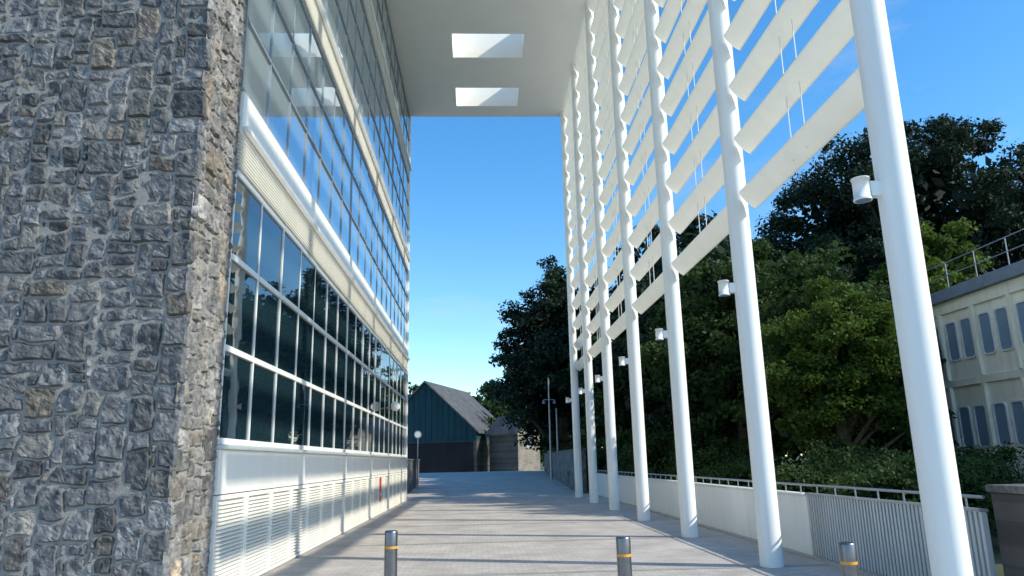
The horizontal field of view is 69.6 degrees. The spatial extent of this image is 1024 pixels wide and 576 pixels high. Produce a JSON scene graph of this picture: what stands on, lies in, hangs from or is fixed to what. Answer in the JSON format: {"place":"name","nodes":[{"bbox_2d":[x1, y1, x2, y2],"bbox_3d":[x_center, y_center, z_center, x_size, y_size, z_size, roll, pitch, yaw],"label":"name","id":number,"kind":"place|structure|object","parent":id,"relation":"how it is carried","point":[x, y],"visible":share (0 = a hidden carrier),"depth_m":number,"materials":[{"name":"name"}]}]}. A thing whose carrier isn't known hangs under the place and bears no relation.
{"place":"outdoors","nodes":[
{"label":"outdoors","id":0,"kind":"place"},
{"bbox_2d":[260,470,866,575],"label":"pavement","id":1,"kind":"structure","parent":0,"point":[450,496],"depth_m":15.20,"materials":[{"name":"concrete"}]},
{"bbox_2d":[0,0,247,575],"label":"stone wall","id":2,"kind":"structure","parent":1,"relation":"on","point":[119,126],"depth_m":8.58,"materials":[{"name":"stone"}]},
{"bbox_2d":[384,530,397,575],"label":"bollard","id":3,"kind":"object","parent":1,"relation":"on","point":[390,552],"visible":1,"depth_m":6.41,"materials":[{"name":"metal"}]},
{"bbox_2d":[407,459,419,493],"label":"stone wall","id":4,"kind":"structure","parent":1,"relation":"on","point":[411,474],"depth_m":39.99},
{"bbox_2d":[407,381,495,472],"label":"gabled house","id":5,"kind":"structure","parent":1,"relation":"on","point":[451,425],"depth_m":71.24,"materials":[{"name":"wood"}]},
{"bbox_2d":[407,442,473,472],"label":"door","id":6,"kind":"structure","parent":5,"relation":"in","point":[449,456],"depth_m":70.34,"materials":[{"name":"metal"}]},
{"bbox_2d":[485,415,540,470],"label":"stone cottage","id":7,"kind":"structure","parent":1,"relation":"on","point":[505,454],"depth_m":68.86,"materials":[{"name":"stone"}]},
{"bbox_2d":[319,535,731,546],"bbox_3d":[0.359,5.190,15.098,8.540,0.001,0.160,-1,-13,-3],"label":"paving band","id":8,"kind":"object","parent":1,"relation":"on","point":[515,541],"visible":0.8,"depth_m":15.08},
{"bbox_2d":[542,378,555,479],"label":"street lamp","id":9,"kind":"object","parent":1,"relation":"on","point":[550,443],"visible":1,"depth_m":46.27,"materials":[{"name":"metal"}]},
{"bbox_2d":[543,448,586,492],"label":"stone wall","id":10,"kind":"structure","parent":1,"relation":"on","point":[562,462],"depth_m":40.63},
{"bbox_2d":[208,0,973,575],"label":"office building","id":11,"kind":"structure","parent":1,"relation":"on","point":[312,436],"depth_m":15.59,"materials":[{"name":"white paint"}]},
{"bbox_2d":[217,169,263,445],"bbox_3d":[-3.891,0.310,10.460,0.148,3.770,1.288,-1,-13,-3],"label":"window","id":12,"kind":"structure","parent":11,"relation":"in","point":[241,293],"depth_m":10.42,"materials":[{"name":"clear glass"}]},
{"bbox_2d":[241,0,275,126],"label":"window","id":13,"kind":"structure","parent":11,"relation":"in","point":[259,15],"depth_m":11.43,"materials":[{"name":"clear glass"}]},
{"bbox_2d":[247,201,284,447],"bbox_3d":[-3.946,0.604,11.702,0.148,3.770,1.288,-1,-13,-2],"label":"window","id":14,"kind":"structure","parent":11,"relation":"in","point":[263,368],"depth_m":11.65,"materials":[{"name":"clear glass"}]},
{"bbox_2d":[266,0,294,157],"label":"window","id":15,"kind":"structure","parent":11,"relation":"in","point":[282,40],"depth_m":12.72,"materials":[{"name":"clear glass"}]},
{"bbox_2d":[272,226,302,448],"bbox_3d":[-3.991,0.897,12.943,0.148,3.770,1.288,-1,-13,-2],"label":"window","id":16,"kind":"structure","parent":11,"relation":"in","point":[285,377],"depth_m":12.89,"materials":[{"name":"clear glass"}]},
{"bbox_2d":[287,0,311,184],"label":"window","id":17,"kind":"structure","parent":11,"relation":"in","point":[297,129],"depth_m":14.04,"materials":[{"name":"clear glass"}]},
{"bbox_2d":[292,248,316,449],"bbox_3d":[-4.045,1.191,14.183,0.148,3.770,1.288,-1,-13,-2],"label":"window","id":18,"kind":"structure","parent":11,"relation":"in","point":[305,323],"depth_m":14.15,"materials":[{"name":"clear glass"}]},
{"bbox_2d":[304,26,324,206],"bbox_3d":[-4.150,-3.528,15.299,0.148,3.530,1.280,-1,-13,-2],"label":"window","id":19,"kind":"structure","parent":11,"relation":"in","point":[316,55],"depth_m":15.26,"materials":[{"name":"clear glass"}]},
{"bbox_2d":[308,266,328,450],"bbox_3d":[-4.106,1.485,15.424,0.148,3.770,1.288,-1,-13,-3],"label":"window","id":20,"kind":"structure","parent":11,"relation":"in","point":[317,390],"depth_m":15.40,"materials":[{"name":"clear glass"}]},
{"bbox_2d":[318,59,336,225],"bbox_3d":[-4.199,-3.234,16.540,0.148,3.530,1.280,-1,-13,-3],"label":"window","id":21,"kind":"structure","parent":11,"relation":"in","point":[328,97],"depth_m":16.51,"materials":[{"name":"clear glass"}]},
{"bbox_2d":[321,280,338,451],"bbox_3d":[-4.157,1.778,16.665,0.148,3.770,1.288,-1,-13,-3],"label":"window","id":22,"kind":"structure","parent":11,"relation":"in","point":[329,397],"depth_m":16.63,"materials":[{"name":"clear glass"}]},
{"bbox_2d":[326,0,338,41],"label":"window","id":23,"kind":"structure","parent":11,"relation":"in","point":[331,5],"depth_m":17.48,"materials":[{"name":"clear glass"}]},
{"bbox_2d":[330,88,345,242],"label":"window","id":24,"kind":"structure","parent":11,"relation":"in","point":[338,137],"depth_m":17.76,"materials":[{"name":"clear glass"}]},
{"bbox_2d":[333,292,348,452],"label":"window","id":25,"kind":"structure","parent":11,"relation":"in","point":[339,408],"depth_m":17.87,"materials":[{"name":"clear glass"}]},
{"bbox_2d":[337,0,348,67],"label":"window","id":26,"kind":"structure","parent":11,"relation":"in","point":[342,15],"depth_m":18.68,"materials":[{"name":"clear glass"}]},
{"bbox_2d":[340,113,353,255],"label":"window","id":27,"kind":"structure","parent":11,"relation":"in","point":[347,172],"depth_m":18.99,"materials":[{"name":"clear glass"}]},
{"bbox_2d":[344,303,356,452],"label":"window","id":28,"kind":"structure","parent":11,"relation":"in","point":[351,313],"depth_m":19.12,"materials":[{"name":"clear glass"}]},
{"bbox_2d":[346,0,356,91],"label":"window","id":29,"kind":"structure","parent":11,"relation":"in","point":[352,4],"depth_m":20.00,"materials":[{"name":"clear glass"}]},
{"bbox_2d":[349,134,361,269],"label":"window","id":30,"kind":"structure","parent":11,"relation":"in","point":[356,154],"depth_m":20.22,"materials":[{"name":"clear glass"}]},
{"bbox_2d":[352,313,363,453],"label":"window","id":31,"kind":"structure","parent":11,"relation":"in","point":[358,364],"depth_m":20.36,"materials":[{"name":"clear glass"}]},
{"bbox_2d":[354,0,364,114],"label":"window","id":32,"kind":"structure","parent":11,"relation":"in","point":[358,81],"depth_m":21.30,"materials":[{"name":"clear glass"}]},
{"bbox_2d":[357,153,368,280],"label":"window","id":33,"kind":"structure","parent":11,"relation":"in","point":[364,169],"depth_m":21.48,"materials":[{"name":"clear glass"}]},
{"bbox_2d":[360,322,370,453],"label":"window","id":34,"kind":"structure","parent":11,"relation":"in","point":[366,329],"depth_m":21.59,"materials":[{"name":"clear glass"}]},
{"bbox_2d":[362,12,370,131],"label":"window","id":35,"kind":"structure","parent":11,"relation":"in","point":[367,33],"depth_m":22.54,"materials":[{"name":"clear glass"}]},
{"bbox_2d":[365,171,373,289],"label":"window","id":36,"kind":"structure","parent":11,"relation":"in","point":[368,248],"depth_m":22.78,"materials":[{"name":"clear glass"}]},
{"bbox_2d":[367,330,376,454],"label":"window","id":37,"kind":"structure","parent":11,"relation":"in","point":[371,383],"depth_m":22.82,"materials":[{"name":"clear glass"}]},
{"bbox_2d":[368,36,376,149],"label":"window","id":38,"kind":"structure","parent":11,"relation":"in","point":[371,113],"depth_m":23.79,"materials":[{"name":"clear glass"}]},
{"bbox_2d":[371,186,378,297],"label":"window","id":39,"kind":"structure","parent":11,"relation":"in","point":[375,231],"depth_m":23.99,"materials":[{"name":"clear glass"}]},
{"bbox_2d":[373,337,381,454],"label":"window","id":40,"kind":"structure","parent":11,"relation":"in","point":[377,415],"depth_m":24.07,"materials":[{"name":"clear glass"}]},
{"bbox_2d":[374,58,381,163],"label":"window","id":41,"kind":"structure","parent":11,"relation":"in","point":[378,75],"depth_m":25.01,"materials":[{"name":"clear glass"}]},
{"bbox_2d":[376,200,383,305],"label":"window","id":42,"kind":"structure","parent":11,"relation":"in","point":[380,209],"depth_m":25.24,"materials":[{"name":"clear glass"}]},
{"bbox_2d":[377,0,382,40],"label":"window","id":43,"kind":"structure","parent":11,"relation":"in","point":[379,2],"depth_m":26.01,"materials":[{"name":"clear glass"}]},
{"bbox_2d":[379,343,386,454],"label":"window","id":44,"kind":"structure","parent":11,"relation":"in","point":[383,348],"depth_m":25.36,"materials":[{"name":"clear glass"}]},
{"bbox_2d":[379,76,386,178],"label":"window","id":45,"kind":"structure","parent":11,"relation":"in","point":[383,90],"depth_m":26.25,"materials":[{"name":"clear glass"}]},
{"bbox_2d":[381,211,388,313],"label":"window","id":46,"kind":"structure","parent":11,"relation":"in","point":[385,221],"depth_m":26.41,"materials":[{"name":"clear glass"}]},
{"bbox_2d":[382,0,387,57],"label":"window","id":47,"kind":"structure","parent":11,"relation":"in","point":[384,14],"depth_m":27.24,"materials":[{"name":"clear glass"}]},
{"bbox_2d":[384,349,389,455],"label":"window","id":48,"kind":"structure","parent":11,"relation":"in","point":[386,422],"depth_m":26.63,"materials":[{"name":"clear glass"}]},
{"bbox_2d":[384,94,390,189],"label":"window","id":49,"kind":"structure","parent":11,"relation":"in","point":[387,114],"depth_m":27.54,"materials":[{"name":"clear glass"}]},
{"bbox_2d":[386,11,391,74],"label":"window","id":50,"kind":"structure","parent":11,"relation":"in","point":[388,57],"depth_m":28.49,"materials":[{"name":"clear glass"}]},
{"bbox_2d":[386,223,392,319],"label":"window","id":51,"kind":"structure","parent":11,"relation":"in","point":[389,255],"depth_m":27.72,"materials":[{"name":"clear glass"}]},
{"bbox_2d":[388,353,393,455],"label":"window","id":52,"kind":"structure","parent":11,"relation":"in","point":[391,389],"depth_m":27.78,"materials":[{"name":"clear glass"}]},
{"bbox_2d":[388,110,393,201],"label":"window","id":53,"kind":"structure","parent":11,"relation":"in","point":[391,150],"depth_m":28.74,"materials":[{"name":"clear glass"}]},
{"bbox_2d":[390,234,395,325],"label":"window","id":54,"kind":"structure","parent":11,"relation":"in","point":[393,269],"depth_m":28.99,"materials":[{"name":"clear glass"}]},
{"bbox_2d":[390,31,395,91],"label":"window","id":55,"kind":"structure","parent":11,"relation":"in","point":[392,74],"depth_m":29.72,"materials":[{"name":"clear glass"}]},
{"bbox_2d":[392,358,397,455],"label":"window","id":56,"kind":"structure","parent":11,"relation":"in","point":[395,362],"depth_m":29.03,"materials":[{"name":"clear glass"}]},
{"bbox_2d":[392,124,397,212],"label":"window","id":57,"kind":"structure","parent":11,"relation":"in","point":[395,136],"depth_m":29.88,"materials":[{"name":"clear glass"}]},
{"bbox_2d":[394,48,398,104],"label":"window","id":58,"kind":"structure","parent":11,"relation":"in","point":[396,58],"depth_m":31.02,"materials":[{"name":"clear glass"}]},
{"bbox_2d":[394,242,399,330],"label":"window","id":59,"kind":"structure","parent":11,"relation":"in","point":[397,249],"depth_m":30.17,"materials":[{"name":"clear glass"}]},
{"bbox_2d":[396,141,400,221],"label":"window","id":60,"kind":"structure","parent":11,"relation":"in","point":[398,145],"depth_m":31.29,"materials":[{"name":"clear glass"}]},
{"bbox_2d":[396,362,401,456],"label":"window","id":61,"kind":"structure","parent":11,"relation":"in","point":[399,366],"depth_m":30.28,"materials":[{"name":"clear glass"}]},
{"bbox_2d":[398,252,402,334],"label":"window","id":62,"kind":"structure","parent":11,"relation":"in","point":[400,256],"depth_m":31.47,"materials":[{"name":"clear glass"}]},
{"bbox_2d":[399,151,403,230],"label":"window","id":63,"kind":"structure","parent":11,"relation":"in","point":[401,157],"depth_m":32.50,"materials":[{"name":"clear glass"}]},
{"bbox_2d":[399,367,404,456],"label":"window","id":64,"kind":"structure","parent":11,"relation":"in","point":[402,369],"depth_m":31.57,"materials":[{"name":"clear glass"}]},
{"bbox_2d":[401,260,405,341],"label":"window","id":65,"kind":"structure","parent":11,"relation":"in","point":[403,264],"depth_m":32.71,"materials":[{"name":"clear glass"}]},
{"bbox_2d":[402,162,406,239],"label":"window","id":66,"kind":"structure","parent":11,"relation":"in","point":[404,168],"depth_m":33.72,"materials":[{"name":"clear glass"}]},
{"bbox_2d":[403,371,406,456],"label":"window","id":67,"kind":"structure","parent":11,"relation":"in","point":[405,373],"depth_m":32.84,"materials":[{"name":"clear glass"}]},
{"bbox_2d":[404,267,407,344],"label":"window","id":68,"kind":"structure","parent":11,"relation":"in","point":[405,306],"depth_m":33.90,"materials":[{"name":"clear glass"}]},
{"bbox_2d":[717,280,736,296],"bbox_3d":[3.474,0.006,11.899,0.282,0.244,0.184,-1,-13,-3],"label":"wall lamp","id":69,"kind":"object","parent":11,"relation":"attached to","point":[726,288],"visible":1,"depth_m":11.85,"materials":[{"name":"metal"}]},
{"bbox_2d":[850,175,882,203],"bbox_3d":[3.654,-1.013,7.591,0.282,0.244,0.184,-1,-13,-3],"label":"wall lamp","id":70,"kind":"object","parent":11,"relation":"attached to","point":[865,189],"visible":1,"depth_m":7.54,"materials":[{"name":"metal"}]},
{"bbox_2d":[415,564,830,575],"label":"paving band","id":71,"kind":"object","parent":1,"relation":"on","point":[615,570],"visible":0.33,"depth_m":10.83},
{"bbox_2d":[616,536,631,575],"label":"bollard","id":72,"kind":"object","parent":1,"relation":"on","point":[623,555],"visible":1,"depth_m":5.79,"materials":[{"name":"metal"}]},
{"bbox_2d":[597,473,813,555],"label":"parapet wall","id":73,"kind":"structure","parent":1,"relation":"on","point":[730,508],"depth_m":15.85,"materials":[{"name":"white paint"}]},
{"bbox_2d":[597,470,984,506],"bbox_3d":[4.464,5.519,21.481,0.034,0.158,28.050,-1,-13,-3],"label":"handrail","id":74,"kind":"object","parent":73,"relation":"on","point":[965,496],"visible":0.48,"depth_m":11.18,"materials":[{"name":"metal"}]},
{"bbox_2d":[838,542,858,575],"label":"bollard","id":75,"kind":"object","parent":1,"relation":"on","point":[848,559],"visible":1,"depth_m":5.33,"materials":[{"name":"metal"}]},
{"bbox_2d":[805,493,996,575],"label":"metal fence","id":76,"kind":"object","parent":1,"relation":"on","point":[887,537],"visible":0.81,"depth_m":9.72,"materials":[{"name":"metal"}]},
{"bbox_2d":[408,0,1023,455],"label":"sky","id":77,"kind":"structure","parent":0,"point":[487,200],"materials":[{"name":"blue"}]},
{"bbox_2d":[540,456,1003,575],"bbox_3d":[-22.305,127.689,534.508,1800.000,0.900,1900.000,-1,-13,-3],"label":"ground","id":78,"kind":"structure","parent":0,"point":[997,554],"depth_m":12.54,"materials":[{"name":"green plant"}]},
{"bbox_2d":[483,388,553,464],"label":"tree","id":79,"kind":"object","parent":78,"relation":"on","point":[491,420],"visible":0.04,"depth_m":76.63,"materials":[{"name":"green plant"}]},
{"bbox_2d":[480,255,601,458],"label":"tree","id":80,"kind":"object","parent":78,"relation":"on","point":[541,329],"visible":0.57,"depth_m":54.62,"materials":[{"name":"green plant"}]},
{"bbox_2d":[566,313,671,460],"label":"tree","id":81,"kind":"object","parent":78,"relation":"on","point":[619,394],"visible":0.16,"depth_m":42.58,"materials":[{"name":"green plant"}]},
{"bbox_2d":[567,424,674,483],"bbox_3d":[6.299,9.068,38.646,6.688,4.332,6.576,1,-13,-8],"label":"shrub","id":82,"kind":"object","parent":78,"relation":"on","point":[601,458],"visible":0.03,"depth_m":38.78,"materials":[{"name":"green plant"}]},
{"bbox_2d":[552,224,690,433],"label":"tree","id":83,"kind":"object","parent":78,"relation":"on","point":[654,232],"visible":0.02,"depth_m":50.29,"materials":[{"name":"green plant"}]},
{"bbox_2d":[599,425,674,477],"bbox_3d":[7.053,8.381,34.905,5.776,3.741,5.679,1,-13,-8],"label":"shrub","id":84,"kind":"object","parent":78,"relation":"on","point":[621,438],"visible":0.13,"depth_m":34.48,"materials":[{"name":"green plant"}]},
{"bbox_2d":[408,369,893,465],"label":"wood","id":85,"kind":"object","parent":78,"relation":"on","point":[485,403],"depth_m":115.15,"materials":[{"name":"green plant"}]},
{"bbox_2d":[617,427,713,478],"bbox_3d":[7.088,7.554,30.805,5.082,3.347,5.168,-13,-18,40],"label":"shrub","id":86,"kind":"object","parent":78,"relation":"on","point":[655,458],"visible":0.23,"depth_m":29.87,"materials":[{"name":"green plant"}]},
{"bbox_2d":[592,210,766,442],"bbox_3d":[9.554,3.058,37.375,10.887,14.598,10.744,-10,-16,32],"label":"tree","id":87,"kind":"object","parent":78,"relation":"on","point":[687,236],"visible":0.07,"depth_m":37.22,"materials":[{"name":"green plant"}]},
{"bbox_2d":[659,432,777,482],"bbox_3d":[6.939,6.479,25.631,4.484,2.953,4.560,-12,-17,38],"label":"shrub","id":88,"kind":"object","parent":78,"relation":"on","point":[717,454],"visible":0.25,"depth_m":25.67,"materials":[{"name":"green plant"}]},
{"bbox_2d":[694,453,778,487],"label":"shrub","id":89,"kind":"object","parent":78,"relation":"on","point":[739,470],"visible":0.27,"depth_m":21.50,"materials":[{"name":"green plant"}]},
{"bbox_2d":[640,236,840,455],"bbox_3d":[9.386,2.904,30.516,9.421,11.768,7.801,-7,-14,22],"label":"tree","id":90,"kind":"object","parent":78,"relation":"on","point":[713,315],"visible":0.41,"depth_m":29.85,"materials":[{"name":"green plant"}]},
{"bbox_2d":[598,495,883,575],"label":"kerb","id":91,"kind":"structure","parent":78,"relation":"on","point":[837,564],"depth_m":12.62,"materials":[{"name":"concrete"}]},
{"bbox_2d":[708,240,905,472],"bbox_3d":[10.814,3.153,25.903,6.798,9.092,6.803,-1,-13,-3],"label":"tree","id":92,"kind":"object","parent":78,"relation":"on","point":[781,303],"visible":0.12,"depth_m":25.91,"materials":[{"name":"green plant"}]},
{"bbox_2d":[745,445,878,494],"bbox_3d":[7.129,4.885,17.694,3.344,2.166,3.288,-3,-13,6],"label":"shrub","id":93,"kind":"object","parent":78,"relation":"on","point":[787,473],"visible":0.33,"depth_m":17.51,"materials":[{"name":"green plant"}]},
{"bbox_2d":[738,276,910,463],"bbox_3d":[9.751,3.249,22.031,5.989,7.182,5.108,-1,-13,-3],"label":"tree","id":94,"kind":"object","parent":78,"relation":"on","point":[842,377],"visible":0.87,"depth_m":21.40,"materials":[{"name":"green plant"}]},
{"bbox_2d":[787,434,913,486],"bbox_3d":[9.280,4.968,18.844,3.886,2.560,3.952,0,-13,-7],"label":"shrub","id":95,"kind":"object","parent":78,"relation":"on","point":[839,445],"visible":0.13,"depth_m":19.54,"materials":[{"name":"green plant"}]},
{"bbox_2d":[770,279,946,435],"bbox_3d":[12.717,3.704,27.530,6.489,8.678,6.136,-1,-13,-3],"label":"tree","id":96,"kind":"object","parent":78,"relation":"on","point":[874,292],"visible":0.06,"depth_m":27.05,"materials":[{"name":"green plant"}]},
{"bbox_2d":[803,409,970,462],"bbox_3d":[12.197,5.886,24.798,5.679,3.741,5.776,9,-17,-38],"label":"shrub","id":97,"kind":"object","parent":78,"relation":"on","point":[903,443],"visible":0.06,"depth_m":23.12,"materials":[{"name":"green plant"}]},
{"bbox_2d":[753,113,1023,298],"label":"tree","id":98,"kind":"object","parent":78,"relation":"on","point":[993,205],"visible":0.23,"depth_m":37.96,"materials":[{"name":"green plant"}]},
{"bbox_2d":[819,449,990,520],"bbox_3d":[7.016,4.099,14.049,2.989,1.969,3.040,-1,-13,-3],"label":"shrub","id":99,"kind":"object","parent":78,"relation":"on","point":[890,478],"visible":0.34,"depth_m":13.33,"materials":[{"name":"green plant"}]},
{"bbox_2d":[866,216,993,301],"bbox_3d":[18.184,2.811,30.808,5.544,11.702,5.821,-1,-13,-3],"label":"tree","id":100,"kind":"object","parent":78,"relation":"on","point":[941,249],"visible":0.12,"depth_m":31.12,"materials":[{"name":"green plant"}]},
{"bbox_2d":[870,448,1023,529],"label":"shrub","id":101,"kind":"object","parent":78,"relation":"on","point":[971,482],"visible":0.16,"depth_m":14.92,"materials":[{"name":"green plant"}]},
{"bbox_2d":[883,229,1023,482],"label":"modular building","id":102,"kind":"structure","parent":78,"relation":"on","point":[979,323],"depth_m":23.76,"materials":[{"name":"beige paint"}]},
{"bbox_2d":[944,321,961,361],"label":"window","id":103,"kind":"structure","parent":102,"relation":"in","point":[951,329],"depth_m":25.41,"materials":[{"name":"clear glass"}]},
{"bbox_2d":[957,406,975,447],"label":"window","id":104,"kind":"structure","parent":102,"relation":"in","point":[964,412],"depth_m":24.77,"materials":[{"name":"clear glass"}]},
{"bbox_2d":[958,317,976,358],"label":"window","id":105,"kind":"structure","parent":102,"relation":"in","point":[968,346],"depth_m":24.67,"materials":[{"name":"clear glass"}]},
{"bbox_2d":[972,404,991,447],"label":"window","id":106,"kind":"structure","parent":102,"relation":"in","point":[979,412],"depth_m":24.02,"materials":[{"name":"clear glass"}]},
{"bbox_2d":[977,311,996,354],"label":"window","id":107,"kind":"structure","parent":102,"relation":"in","point":[985,326],"depth_m":23.71,"materials":[{"name":"blue glass"}]},
{"bbox_2d":[992,402,1013,446],"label":"window","id":108,"kind":"structure","parent":102,"relation":"in","point":[1001,418],"depth_m":23.06,"materials":[{"name":"blue glass"}]},
{"bbox_2d":[993,306,1013,350],"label":"window","id":109,"kind":"structure","parent":102,"relation":"in","point":[1002,324],"depth_m":22.97,"materials":[{"name":"blue glass"}]},
{"bbox_2d":[1009,400,1023,445],"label":"window","id":110,"kind":"structure","parent":102,"relation":"in","point":[1016,406],"depth_m":22.38,"materials":[{"name":"blue glass"}]},
{"bbox_2d":[1014,300,1023,345],"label":"window","id":111,"kind":"structure","parent":102,"relation":"in","point":[1019,305],"depth_m":22.23,"materials":[{"name":"blue glass"}]},
{"bbox_2d":[957,441,1023,516],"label":"shrub","id":112,"kind":"object","parent":78,"relation":"on","point":[1003,453],"visible":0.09,"depth_m":17.36,"materials":[{"name":"green plant"}]},
{"bbox_2d":[978,479,1023,542],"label":"shrub","id":113,"kind":"object","parent":78,"relation":"on","point":[992,525],"visible":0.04,"depth_m":12.50,"materials":[{"name":"green plant"}]},
{"bbox_2d":[985,484,1023,575],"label":"stone pier","id":114,"kind":"structure","parent":78,"relation":"on","point":[1008,503],"depth_m":7.53,"materials":[{"name":"stone"}]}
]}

